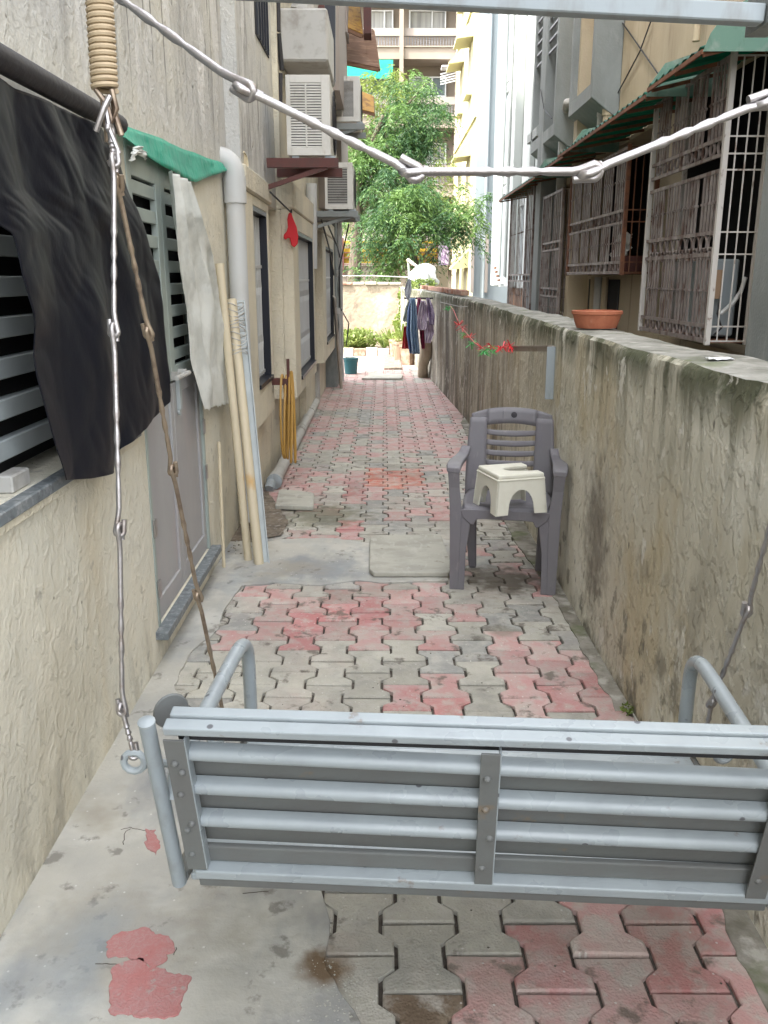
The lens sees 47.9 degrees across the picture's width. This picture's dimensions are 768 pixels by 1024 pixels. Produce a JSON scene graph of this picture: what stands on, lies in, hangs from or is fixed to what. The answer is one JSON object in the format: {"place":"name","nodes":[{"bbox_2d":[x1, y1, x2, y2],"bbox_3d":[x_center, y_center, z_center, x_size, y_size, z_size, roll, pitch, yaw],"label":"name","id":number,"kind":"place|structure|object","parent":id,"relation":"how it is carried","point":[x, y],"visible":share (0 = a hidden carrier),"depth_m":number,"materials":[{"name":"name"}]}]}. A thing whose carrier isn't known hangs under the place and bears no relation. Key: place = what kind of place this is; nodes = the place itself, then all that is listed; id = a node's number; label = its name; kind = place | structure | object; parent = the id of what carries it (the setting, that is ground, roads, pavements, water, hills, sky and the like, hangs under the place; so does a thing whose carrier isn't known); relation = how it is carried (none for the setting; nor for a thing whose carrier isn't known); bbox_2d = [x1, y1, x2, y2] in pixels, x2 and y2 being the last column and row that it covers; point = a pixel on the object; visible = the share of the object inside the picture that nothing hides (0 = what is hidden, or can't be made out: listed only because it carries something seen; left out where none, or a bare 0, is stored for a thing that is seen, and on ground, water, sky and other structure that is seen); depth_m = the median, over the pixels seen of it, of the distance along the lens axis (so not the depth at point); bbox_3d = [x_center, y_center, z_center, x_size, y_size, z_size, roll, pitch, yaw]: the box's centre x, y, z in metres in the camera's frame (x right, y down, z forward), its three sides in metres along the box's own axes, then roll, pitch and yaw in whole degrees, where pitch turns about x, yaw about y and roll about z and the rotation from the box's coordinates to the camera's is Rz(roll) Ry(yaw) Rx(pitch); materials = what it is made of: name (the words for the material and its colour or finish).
{"place":"outdoors","nodes":[
{"label":"outdoors","id":0,"kind":"place"},
{"bbox_2d":[365,344,389,355],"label":"flower bed soil","id":1,"kind":"structure","parent":0,"point":[377,345],"depth_m":17.81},
{"bbox_2d":[344,332,373,347],"bbox_3d":[-0.531,-3.438,17.347,0.772,0.335,0.640,0,15,0],"label":"spiky plant","id":2,"kind":"object","parent":1,"relation":"on","point":[356,345],"visible":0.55,"depth_m":17.35,"materials":[{"name":"green plant"}]},
{"bbox_2d":[343,327,378,347],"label":"bed plants","id":3,"kind":"object","parent":1,"relation":"on","point":[368,334],"visible":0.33,"depth_m":17.50,"materials":[{"name":"green plant"}]},
{"bbox_2d":[367,331,391,347],"bbox_3d":[-0.001,-3.480,17.456,0.879,0.357,0.666,0,15,0],"label":"spiky plant","id":4,"kind":"object","parent":1,"relation":"on","point":[381,343],"visible":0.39,"depth_m":17.51,"materials":[{"name":"green plant"}]},
{"bbox_2d":[377,328,400,347],"bbox_3d":[0.215,-3.453,17.222,0.801,0.428,0.734,0,15,0],"label":"spiky plant","id":5,"kind":"object","parent":1,"relation":"on","point":[385,341],"visible":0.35,"depth_m":17.10,"materials":[{"name":"green plant"}]},
{"bbox_2d":[392,286,404,332],"bbox_3d":[0.451,-3.959,17.765,0.668,1.375,0.598,0,15,0],"label":"creeper","id":6,"kind":"object","parent":1,"relation":"on","point":[397,322],"visible":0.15,"depth_m":17.68,"materials":[{"name":"green plant"}]},
{"bbox_2d":[0,417,767,1023],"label":"concrete apron","id":7,"kind":"object","parent":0,"point":[108,923],"visible":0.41,"depth_m":2.08,"materials":[{"name":"grey concrete"}]},
{"bbox_2d":[217,442,225,567],"bbox_3d":[-0.862,-0.035,4.582,0.018,0.667,0.137,-2,15,-7],"label":"thin strip","id":8,"kind":"object","parent":7,"relation":"on","point":[221,502],"visible":1,"depth_m":4.58,"materials":[{"name":"beige plastic"}]},
{"bbox_2d":[215,263,251,560],"bbox_3d":[-0.797,-0.508,4.601,0.044,1.572,0.222,-11,19,-35],"label":"leaning pipe","id":9,"kind":"object","parent":7,"relation":"on","point":[233,409],"visible":1,"depth_m":4.58,"materials":[{"name":"beige plastic"}]},
{"bbox_2d":[227,298,263,564],"bbox_3d":[-0.748,-0.430,4.662,0.051,1.397,0.431,-6,16,-22],"label":"leaning pipe","id":10,"kind":"object","parent":7,"relation":"on","point":[248,458],"visible":0.97,"depth_m":4.64,"materials":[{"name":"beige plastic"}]},
{"bbox_2d":[228,302,247,354],"bbox_3d":[-0.797,-0.990,4.666,0.100,0.276,0.154,-5,16,-18],"label":"string binding","id":11,"kind":"object","parent":10,"relation":"attached to","point":[244,329],"visible":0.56,"depth_m":4.64,"materials":[{"name":"fabric"}]},
{"bbox_2d":[237,300,269,562],"bbox_3d":[-0.720,-0.449,4.753,0.040,1.382,0.554,-5,16,-17],"label":"pipe","id":12,"kind":"object","parent":7,"relation":"on","point":[252,419],"visible":0.93,"depth_m":4.75,"materials":[{"name":"metal"}]},
{"bbox_2d":[287,960,357,1021],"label":"mortar crumbs","id":13,"kind":"object","parent":7,"relation":"on","point":[327,990],"visible":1,"depth_m":1.86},
{"bbox_2d":[369,534,449,576],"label":"cement slab","id":14,"kind":"structure","parent":7,"relation":"on","point":[418,555],"depth_m":4.70,"materials":[{"name":"concrete"}]},
{"bbox_2d":[175,356,767,1023],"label":"pavement","id":15,"kind":"structure","parent":0,"point":[425,648],"depth_m":3.31,"materials":[{"name":"brick"}]},
{"bbox_2d":[265,363,319,490],"bbox_3d":[-0.806,-0.980,8.283,0.128,0.557,4.398,0,15,0],"label":"ground pipe","id":16,"kind":"object","parent":15,"relation":"on","point":[274,480],"visible":0.82,"depth_m":7.87,"materials":[{"name":"grey plastic"}]},
{"bbox_2d":[275,489,313,510],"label":"cement slab","id":17,"kind":"structure","parent":15,"relation":"on","point":[293,500],"depth_m":5.88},
{"bbox_2d":[332,295,342,388],"bbox_3d":[-0.631,-2.304,11.790,0.073,1.277,0.498,2,15,9],"label":"leaning plank","id":18,"kind":"object","parent":15,"relation":"on","point":[337,341],"visible":1,"depth_m":11.73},
{"bbox_2d":[343,357,358,373],"bbox_3d":[-0.532,-2.348,13.869,0.266,0.254,0.256,0,15,0],"label":"bucket","id":19,"kind":"object","parent":15,"relation":"on","point":[350,365],"visible":0.96,"depth_m":13.79,"materials":[{"name":"teal plastic"}]},
{"bbox_2d":[343,347,388,356],"bbox_3d":[-0.830,-3.156,17.060,2.340,0.180,0.140,0,15,0],"label":"bed edging","id":20,"kind":"object","parent":15,"relation":"on","point":[367,351],"visible":0.22,"depth_m":16.99,"materials":[{"name":"concrete"}]},
{"bbox_2d":[362,373,402,379],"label":"cement slab","id":21,"kind":"structure","parent":15,"relation":"on","point":[376,376],"depth_m":13.23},
{"bbox_2d":[384,355,401,369],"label":"side bed soil","id":22,"kind":"structure","parent":15,"relation":"on","point":[391,362],"depth_m":15.24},
{"bbox_2d":[392,341,401,360],"bbox_3d":[0.318,-2.976,15.996,0.330,0.350,0.322,0,15,0],"label":"planter","id":23,"kind":"object","parent":15,"relation":"on","point":[397,352],"visible":0.54,"depth_m":15.89,"materials":[{"name":"ceramic"}]},
{"bbox_2d":[399,344,413,364],"bbox_3d":[0.451,-2.788,15.305,0.264,0.350,0.264,-15,21,-43],"label":"planter","id":24,"kind":"object","parent":15,"relation":"on","point":[407,357],"visible":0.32,"depth_m":15.23,"materials":[{"name":"ceramic"}]},
{"bbox_2d":[418,340,431,377],"bbox_3d":[0.621,-2.317,13.155,0.200,0.678,0.572,-2,15,-7],"label":"sack roll","id":25,"kind":"object","parent":15,"relation":"on","point":[425,355],"visible":0.66,"depth_m":13.02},
{"bbox_2d":[446,407,568,594],"bbox_3d":[0.621,-0.072,4.356,0.578,0.853,0.467,3,15,10],"label":"plastic chair","id":26,"kind":"object","parent":15,"relation":"on","point":[550,463],"visible":0.73,"depth_m":4.34,"materials":[{"name":"plastic"}]},
{"bbox_2d":[473,463,546,516],"bbox_3d":[0.605,-0.114,4.151,0.265,0.192,0.273,-5,16,-16],"label":"plastic stool","id":27,"kind":"object","parent":26,"relation":"on","point":[505,484],"visible":1,"depth_m":4.05,"materials":[{"name":"plastic"}]},
{"bbox_2d":[398,285,767,947],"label":"boundary wall","id":28,"kind":"structure","parent":15,"relation":"on","point":[661,446],"depth_m":2.93,"materials":[{"name":"grey concrete"}]},
{"bbox_2d":[402,326,408,348],"bbox_3d":[0.312,-2.518,12.477,0.107,0.319,0.092,12,19,38],"label":"garment","id":29,"kind":"object","parent":28,"relation":"hanging from","point":[404,343],"visible":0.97,"depth_m":12.48,"materials":[{"name":"red fabric"}]},
{"bbox_2d":[404,297,432,298],"bbox_3d":[0.493,-3.063,12.380,0.494,0.031,0.028,11,19,36],"label":"drying rail","id":30,"kind":"object","parent":28,"relation":"attached to","point":[420,297],"visible":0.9,"depth_m":12.34,"materials":[{"name":"metal"}]},
{"bbox_2d":[404,279,411,299],"bbox_3d":[0.354,-3.185,12.393,0.100,0.304,0.085,6,16,22],"label":"garment","id":31,"kind":"object","parent":30,"relation":"hanging from","point":[408,288],"visible":0.97,"depth_m":12.39,"materials":[{"name":"fabric"}]},
{"bbox_2d":[406,301,411,352],"bbox_3d":[0.400,-2.656,12.336,0.161,0.770,0.090,0,15,0],"label":"garment","id":32,"kind":"object","parent":30,"relation":"hanging from","point":[408,328],"visible":0.42,"depth_m":12.35,"materials":[{"name":"blue fabric"}]},
{"bbox_2d":[410,298,419,353],"bbox_3d":[0.439,-2.619,12.188,0.146,0.770,0.094,0,15,0],"label":"garment","id":33,"kind":"object","parent":30,"relation":"hanging from","point":[414,335],"visible":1,"depth_m":12.19,"materials":[{"name":"blue fabric"}]},
{"bbox_2d":[417,301,427,329],"bbox_3d":[0.536,-2.739,12.051,0.146,0.402,0.095,0,15,0],"label":"garment","id":34,"kind":"object","parent":30,"relation":"hanging from","point":[422,318],"visible":1,"depth_m":12.05,"materials":[{"name":"purple fabric"}]},
{"bbox_2d":[409,263,438,286],"bbox_3d":[0.746,-4.362,16.010,0.576,0.488,0.460,0,15,0],"label":"white sack","id":35,"kind":"object","parent":28,"relation":"on","point":[426,271],"visible":0.66,"depth_m":15.87,"materials":[{"name":"plastic"}]},
{"bbox_2d":[411,278,437,288],"bbox_3d":[0.716,-4.158,15.881,0.554,0.340,0.673,0,15,0],"label":"creeper foliage","id":36,"kind":"object","parent":28,"relation":"on","point":[414,284],"visible":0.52,"depth_m":15.72,"materials":[{"name":"green plant"}]},
{"bbox_2d":[424,320,433,342],"bbox_3d":[0.635,-2.543,12.179,0.141,0.320,0.092,0,15,0],"label":"garment","id":37,"kind":"object","parent":28,"relation":"hanging from","point":[428,332],"visible":0.91,"depth_m":12.18,"materials":[{"name":"purple fabric"}]},
{"bbox_2d":[426,298,434,324],"bbox_3d":[0.643,-2.780,11.994,0.122,0.365,0.098,0,15,0],"label":"garment","id":38,"kind":"object","parent":28,"relation":"hanging from","point":[430,313],"visible":1,"depth_m":11.99,"materials":[{"name":"purple fabric"}]},
{"bbox_2d":[510,345,555,398],"bbox_3d":[0.800,-0.796,4.750,0.046,0.276,0.592,-3,16,-12],"label":"bracket","id":39,"kind":"object","parent":28,"relation":"attached to","point":[550,350],"depth_m":4.49,"materials":[{"name":"grey metal"}]},
{"bbox_2d":[443,306,514,356],"bbox_3d":[0.641,-1.444,6.776,0.173,0.224,4.005,0,15,-1],"label":"tinsel garland","id":40,"kind":"object","parent":39,"relation":"hanging from","point":[498,348],"visible":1,"depth_m":5.42},
{"bbox_2d":[571,309,622,328],"bbox_3d":[1.025,-0.930,4.163,0.242,0.082,0.242,0,15,0],"label":"clay bowl","id":41,"kind":"object","parent":28,"relation":"on","point":[596,319],"visible":1,"depth_m":4.08,"materials":[{"name":"ceramic"}]},
{"bbox_2d":[619,701,633,715],"bbox_3d":[0.867,0.703,3.071,0.057,0.051,0.066,11,19,35],"label":"weed","id":42,"kind":"object","parent":15,"relation":"on","point":[623,708],"visible":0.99,"depth_m":3.06,"materials":[{"name":"green plant"}]},
{"bbox_2d":[490,14,538,306],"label":"white building","id":43,"kind":"structure","parent":0,"point":[515,72],"depth_m":13.67,"materials":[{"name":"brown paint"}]},
{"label":"ground","id":44,"kind":"structure","parent":0,"visible":0},
{"bbox_2d":[0,0,371,936],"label":"building","id":45,"kind":"structure","parent":44,"relation":"on","point":[60,724],"depth_m":3.32,"materials":[{"name":"paint"}]},
{"bbox_2d":[0,467,29,493],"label":"brick piece","id":46,"kind":"object","parent":45,"relation":"on","point":[13,480],"visible":1,"depth_m":2.14,"materials":[{"name":"grey brick"}]},
{"bbox_2d":[0,234,52,462],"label":"louvred window","id":47,"kind":"structure","parent":45,"relation":"in","point":[12,444],"depth_m":2.27,"materials":[{"name":"metal"}]},
{"bbox_2d":[0,42,127,133],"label":"curtain pipe","id":48,"kind":"object","parent":45,"relation":"attached to","point":[16,67],"visible":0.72,"depth_m":2.12,"materials":[{"name":"metal"}]},
{"bbox_2d":[0,78,170,479],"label":"tarpaulin","id":49,"kind":"object","parent":48,"relation":"hanging from","point":[55,196],"visible":0.91,"depth_m":2.34,"materials":[{"name":"fabric"}]},
{"bbox_2d":[85,0,123,152],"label":"spring","id":50,"kind":"object","parent":45,"relation":"hanging from","point":[101,36],"visible":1,"depth_m":1.40,"materials":[{"name":"beige paint"}]},
{"bbox_2d":[105,123,139,760],"bbox_3d":[-0.460,-0.099,1.500,0.044,1.092,0.177,0,15,0],"label":"swing chain","id":51,"kind":"object","parent":50,"relation":"hanging from","point":[114,333],"visible":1,"depth_m":1.49,"materials":[{"name":"metal"}]},
{"bbox_2d":[120,638,767,910],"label":"swing bench","id":52,"kind":"object","parent":51,"relation":"hanging from","point":[604,811],"visible":1,"depth_m":1.51,"materials":[{"name":"grey paint"}]},
{"bbox_2d":[705,524,767,723],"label":"swing chain","id":53,"kind":"object","parent":52,"relation":"attached to","point":[746,610],"visible":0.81,"depth_m":1.85,"materials":[{"name":"metal"}]},
{"bbox_2d":[107,138,223,707],"bbox_3d":[-0.424,-0.058,1.761,0.028,1.274,0.321,4,16,15],"label":"swing chain","id":54,"kind":"object","parent":50,"relation":"hanging from","point":[148,333],"visible":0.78,"depth_m":1.69,"materials":[{"name":"metal"}]},
{"bbox_2d":[128,146,147,161],"bbox_3d":[-0.860,-1.250,3.024,0.027,0.067,0.192,0,15,0],"label":"rag","id":55,"kind":"object","parent":45,"relation":"attached to","point":[139,151],"visible":1,"depth_m":3.01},
{"bbox_2d":[122,127,226,181],"bbox_3d":[-0.876,-1.570,3.822,0.031,0.190,2.200,0,15,0],"label":"green sheet","id":56,"kind":"object","parent":45,"relation":"attached to","point":[191,166],"visible":0.85,"depth_m":3.65,"materials":[{"name":"fabric"}]},
{"bbox_2d":[168,170,228,410],"bbox_3d":[-0.835,-0.987,4.197,0.046,1.102,1.404,0,15,0],"label":"woven sheet","id":57,"kind":"object","parent":45,"relation":"hanging from","point":[201,295],"visible":0.94,"depth_m":3.95,"materials":[{"name":"fabric"}]},
{"bbox_2d":[220,147,251,522],"bbox_3d":[-0.883,-0.986,5.059,0.224,2.149,0.128,0,15,0],"label":"downpipe","id":58,"kind":"object","parent":45,"relation":"attached to","point":[234,189],"visible":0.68,"depth_m":4.85,"materials":[{"name":"white plastic"}]},
{"bbox_2d":[253,216,265,377],"bbox_3d":[-0.883,-1.438,5.822,0.055,1.080,0.610,0,15,0],"label":"window","id":59,"kind":"structure","parent":45,"relation":"in","point":[258,267],"depth_m":5.96,"materials":[{"name":"white glass"}]},
{"bbox_2d":[254,1,268,57],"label":"window","id":60,"kind":"structure","parent":45,"relation":"in","point":[258,37],"depth_m":5.59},
{"bbox_2d":[269,191,291,212],"bbox_3d":[-0.713,-2.171,6.073,0.027,0.074,0.940,1,15,2],"label":"hanging stick","id":61,"kind":"object","parent":45,"relation":"attached to","point":[274,196],"visible":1,"depth_m":5.98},
{"bbox_2d":[284,213,297,246],"bbox_3d":[-0.708,-2.142,6.558,0.112,0.253,0.020,0,15,0],"label":"cloth","id":62,"kind":"object","parent":61,"relation":"hanging from","point":[291,233],"visible":1,"depth_m":6.55,"materials":[{"name":"fabric"}]},
{"bbox_2d":[272,359,290,403],"bbox_3d":[-0.748,-0.949,6.292,0.126,0.330,0.080,0,15,0],"label":"hose bracket","id":63,"kind":"object","parent":45,"relation":"attached to","point":[275,381],"visible":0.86,"depth_m":6.25,"materials":[{"name":"red metal"}]},
{"bbox_2d":[279,370,296,463],"bbox_3d":[-0.700,-0.694,6.326,0.116,0.671,0.195,0,15,0],"label":"garden hose","id":64,"kind":"object","parent":63,"relation":"hanging from","point":[288,441],"visible":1,"depth_m":6.30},
{"bbox_2d":[266,75,342,188],"bbox_3d":[-0.558,-2.661,6.206,0.493,0.713,0.786,0,15,0],"label":"air conditioner","id":65,"kind":"object","parent":45,"relation":"attached to","point":[311,153],"visible":0.85,"depth_m":5.85,"materials":[{"name":"white paint"}]},
{"bbox_2d":[298,239,310,368],"bbox_3d":[-0.750,-1.906,7.928,0.010,1.120,1.480,0,15,0],"label":"window","id":66,"kind":"structure","parent":45,"relation":"in","point":[302,246],"depth_m":8.11,"materials":[{"name":"glass"}]},
{"bbox_2d":[306,183,316,268],"bbox_3d":[-0.716,-2.825,8.559,0.128,0.804,0.110,0,15,0],"label":"short pipe","id":67,"kind":"object","parent":45,"relation":"attached to","point":[311,192],"visible":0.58,"depth_m":8.48,"materials":[{"name":"white plastic"}]},
{"bbox_2d":[320,219,334,275],"bbox_3d":[-0.657,-3.088,10.146,0.021,0.604,2.804,0,15,0],"label":"loose cable","id":68,"kind":"object","parent":45,"relation":"attached to","point":[328,248],"visible":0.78,"depth_m":10.38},
{"bbox_2d":[326,252,330,336],"bbox_3d":[-0.730,-2.757,10.961,0.010,1.050,1.540,0,15,0],"label":"window","id":69,"kind":"structure","parent":45,"relation":"in","point":[327,254],"depth_m":11.30,"materials":[{"name":"grey glass"}]},
{"bbox_2d":[317,163,359,227],"bbox_3d":[-0.529,-3.192,8.870,0.549,0.644,0.806,0,15,0],"label":"air conditioner","id":70,"kind":"object","parent":45,"relation":"attached to","point":[340,194],"visible":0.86,"depth_m":8.49,"materials":[{"name":"white paint"}]},
{"bbox_2d":[339,224,348,345],"bbox_3d":[-0.543,-3.194,12.344,0.160,1.694,1.120,0,15,0],"label":"loose cable","id":71,"kind":"object","parent":45,"relation":"attached to","point":[339,282],"visible":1,"depth_m":11.87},
{"bbox_2d":[336,76,365,138],"bbox_3d":[-0.504,-4.340,9.491,0.600,0.652,0.806,0,15,0],"label":"air conditioner","id":72,"kind":"object","parent":45,"relation":"attached to","point":[349,120],"visible":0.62,"depth_m":9.12,"materials":[{"name":"white paint"}]},
{"bbox_2d":[348,6,363,37],"bbox_3d":[-0.360,-5.607,9.778,0.218,0.580,0.654,-1,15,-5],"label":"yellow awning","id":73,"kind":"object","parent":45,"relation":"attached to","point":[355,26],"visible":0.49,"depth_m":9.65,"materials":[{"name":"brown wood"}]},
{"bbox_2d":[347,29,379,71],"bbox_3d":[-0.321,-5.468,10.230,0.558,0.592,0.636,0,15,0],"label":"wood awning","id":74,"kind":"object","parent":45,"relation":"attached to","point":[362,53],"visible":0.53,"depth_m":10.13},
{"bbox_2d":[362,92,374,115],"bbox_3d":[-0.262,-5.870,12.400,0.266,0.446,0.635,0,15,0],"label":"yellow awning","id":75,"kind":"object","parent":45,"relation":"attached to","point":[368,105],"visible":0.6,"depth_m":12.31,"materials":[{"name":"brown wood"}]},
{"bbox_2d":[115,0,767,183],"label":"spare chain","id":76,"kind":"object","parent":45,"relation":"hanging from","point":[248,91],"visible":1,"depth_m":0.92,"materials":[{"name":"metal"}]},
{"bbox_2d":[237,0,767,37],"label":"overhead beam","id":77,"kind":"structure","parent":45,"relation":"attached to","point":[751,16],"depth_m":1.77,"materials":[{"name":"grey metal"}]},
{"bbox_2d":[343,282,401,343],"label":"garden wall","id":78,"kind":"structure","parent":44,"relation":"on","point":[372,305],"depth_m":18.49,"materials":[{"name":"paint"}]},
{"bbox_2d":[342,235,451,287],"bbox_3d":[0.031,-6.566,26.216,4.016,3.764,0.760,0,15,0],"label":"yellow railing","id":79,"kind":"object","parent":44,"relation":"on","point":[442,258],"visible":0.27,"depth_m":25.99,"materials":[{"name":"paint"}]},
{"bbox_2d":[342,7,456,287],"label":"beige apartment block","id":80,"kind":"structure","parent":44,"relation":"on","point":[422,41],"depth_m":35.04,"materials":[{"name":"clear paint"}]},
{"bbox_2d":[366,79,392,96],"bbox_3d":[-0.168,-17.492,35.702,1.108,0.892,0.280,0,15,0],"label":"window","id":81,"kind":"structure","parent":80,"relation":"in","point":[368,80],"depth_m":35.71,"materials":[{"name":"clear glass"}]},
{"bbox_2d":[371,10,392,27],"bbox_3d":[-0.166,-19.880,35.094,1.086,0.859,0.200,0,15,0],"label":"window","id":82,"kind":"structure","parent":80,"relation":"in","point":[380,18],"depth_m":35.06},
{"bbox_2d":[409,10,445,27],"bbox_3d":[1.760,-19.880,35.094,1.509,0.859,0.200,0,15,0],"label":"window","id":83,"kind":"structure","parent":80,"relation":"in","point":[417,18],"depth_m":35.07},
{"bbox_2d":[409,77,445,96],"bbox_3d":[1.800,-17.492,35.702,1.551,0.892,0.280,0,15,0],"label":"window","id":84,"kind":"structure","parent":80,"relation":"in","point":[436,80],"depth_m":35.69,"materials":[{"name":"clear glass"}]},
{"bbox_2d":[412,143,445,164],"bbox_3d":[1.835,-15.022,36.373,1.581,0.927,0.280,0,15,0],"label":"window","id":85,"kind":"structure","parent":80,"relation":"in","point":[442,153],"depth_m":36.40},
{"bbox_2d":[342,69,463,284],"bbox_3d":[0.222,-7.273,20.595,3.371,6.239,2.707,0,15,0],"label":"neem tree","id":86,"kind":"object","parent":44,"relation":"on","point":[418,141],"visible":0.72,"depth_m":20.13,"materials":[{"name":"green plant"}]},
{"bbox_2d":[342,64,471,280],"bbox_3d":[0.466,-8.477,23.758,3.665,6.911,2.157,-5,16,-19],"label":"background tree","id":87,"kind":"object","parent":44,"relation":"on","point":[381,90],"visible":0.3,"depth_m":22.99,"materials":[{"name":"green plant"}]},
{"bbox_2d":[342,164,492,286],"bbox_3d":[0.799,-5.729,19.392,4.054,3.883,2.956,0,15,0],"label":"neem tree","id":88,"kind":"object","parent":44,"relation":"on","point":[409,203],"visible":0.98,"depth_m":19.07,"materials":[{"name":"green plant"}]},
{"bbox_2d":[434,266,447,287],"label":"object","id":89,"kind":"object","parent":44,"relation":"on","point":[443,279],"visible":0.14,"depth_m":20.74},
{"bbox_2d":[446,12,506,302],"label":"pale yellow building","id":90,"kind":"structure","parent":44,"relation":"on","point":[472,63],"depth_m":22.94,"materials":[{"name":"paint"}]},
{"bbox_2d":[459,66,463,108],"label":"window","id":91,"kind":"structure","parent":90,"relation":"in","point":[461,74],"depth_m":26.31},
{"bbox_2d":[465,160,469,204],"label":"window","id":92,"kind":"structure","parent":90,"relation":"in","point":[468,163],"depth_m":24.36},
{"bbox_2d":[468,42,472,89],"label":"window","id":93,"kind":"structure","parent":90,"relation":"in","point":[470,60],"depth_m":23.62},
{"bbox_2d":[525,0,767,360],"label":"building","id":94,"kind":"structure","parent":44,"relation":"on","point":[590,73],"depth_m":7.46,"materials":[{"name":"grey concrete"}]},
{"bbox_2d":[507,183,535,309],"bbox_3d":[1.917,-3.456,11.418,0.262,1.560,1.978,0,15,0],"label":"window cage","id":95,"kind":"object","parent":94,"relation":"attached to","point":[510,259],"depth_m":11.38,"materials":[{"name":"white paint"}]},
{"bbox_2d":[525,237,530,308],"bbox_3d":[1.925,-3.058,11.060,0.150,0.900,0.550,0,15,0],"label":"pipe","id":96,"kind":"object","parent":95,"relation":"attached to","point":[529,269],"visible":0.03,"depth_m":11.12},
{"bbox_2d":[499,157,570,202],"bbox_3d":[1.832,-4.100,10.696,0.431,0.280,2.987,0,15,0],"label":"green awning","id":97,"kind":"object","parent":94,"relation":"attached to","point":[528,184],"visible":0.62,"depth_m":10.12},
{"bbox_2d":[538,187,569,315],"bbox_3d":[1.917,-2.759,9.328,0.262,1.310,1.078,0,15,0],"label":"window cage","id":98,"kind":"object","parent":94,"relation":"attached to","point":[560,240],"depth_m":9.24,"materials":[{"name":"white paint"}]},
{"bbox_2d":[534,127,618,176],"bbox_3d":[1.832,-3.481,8.375,0.431,0.260,1.812,0,15,0],"label":"green awning","id":99,"kind":"object","parent":94,"relation":"attached to","point":[568,161],"visible":0.59,"depth_m":7.95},
{"bbox_2d":[566,144,661,275],"bbox_3d":[1.917,-2.507,7.402,0.262,0.925,2.028,0,15,0],"label":"window cage","id":100,"kind":"object","parent":94,"relation":"attached to","point":[618,228],"depth_m":7.07,"materials":[{"name":"white paint"}]},
{"bbox_2d":[611,256,642,271],"bbox_3d":[1.945,-1.972,6.873,0.170,0.120,0.400,0,15,0],"label":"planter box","id":101,"kind":"object","parent":100,"relation":"in","point":[632,267],"visible":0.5,"depth_m":6.68,"materials":[{"name":"paint"}]},
{"bbox_2d":[610,232,632,255],"bbox_3d":[1.893,-2.137,6.906,0.081,0.184,0.451,0,15,0],"label":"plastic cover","id":102,"kind":"object","parent":101,"relation":"on","point":[627,246],"visible":0.39,"depth_m":6.78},
{"bbox_2d":[557,55,726,158],"bbox_3d":[1.802,-2.965,6.415,0.491,0.320,2.710,0,15,0],"label":"green awning","id":103,"kind":"object","parent":94,"relation":"attached to","point":[633,117],"visible":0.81,"depth_m":5.97,"materials":[{"name":"metal"}]},
{"bbox_2d":[637,52,767,344],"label":"window cage","id":104,"kind":"object","parent":94,"relation":"attached to","point":[676,275],"depth_m":5.01,"materials":[{"name":"white paint"}]},
{"bbox_2d":[685,259,747,335],"bbox_3d":[1.955,-1.268,5.111,0.170,0.435,0.572,0,15,0],"label":"appliance","id":105,"kind":"object","parent":104,"relation":"in","point":[726,292],"visible":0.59,"depth_m":5.00,"materials":[{"name":"metal"}]},
{"bbox_2d":[647,0,767,92],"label":"green awning","id":106,"kind":"object","parent":94,"relation":"attached to","point":[723,42],"visible":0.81,"depth_m":4.26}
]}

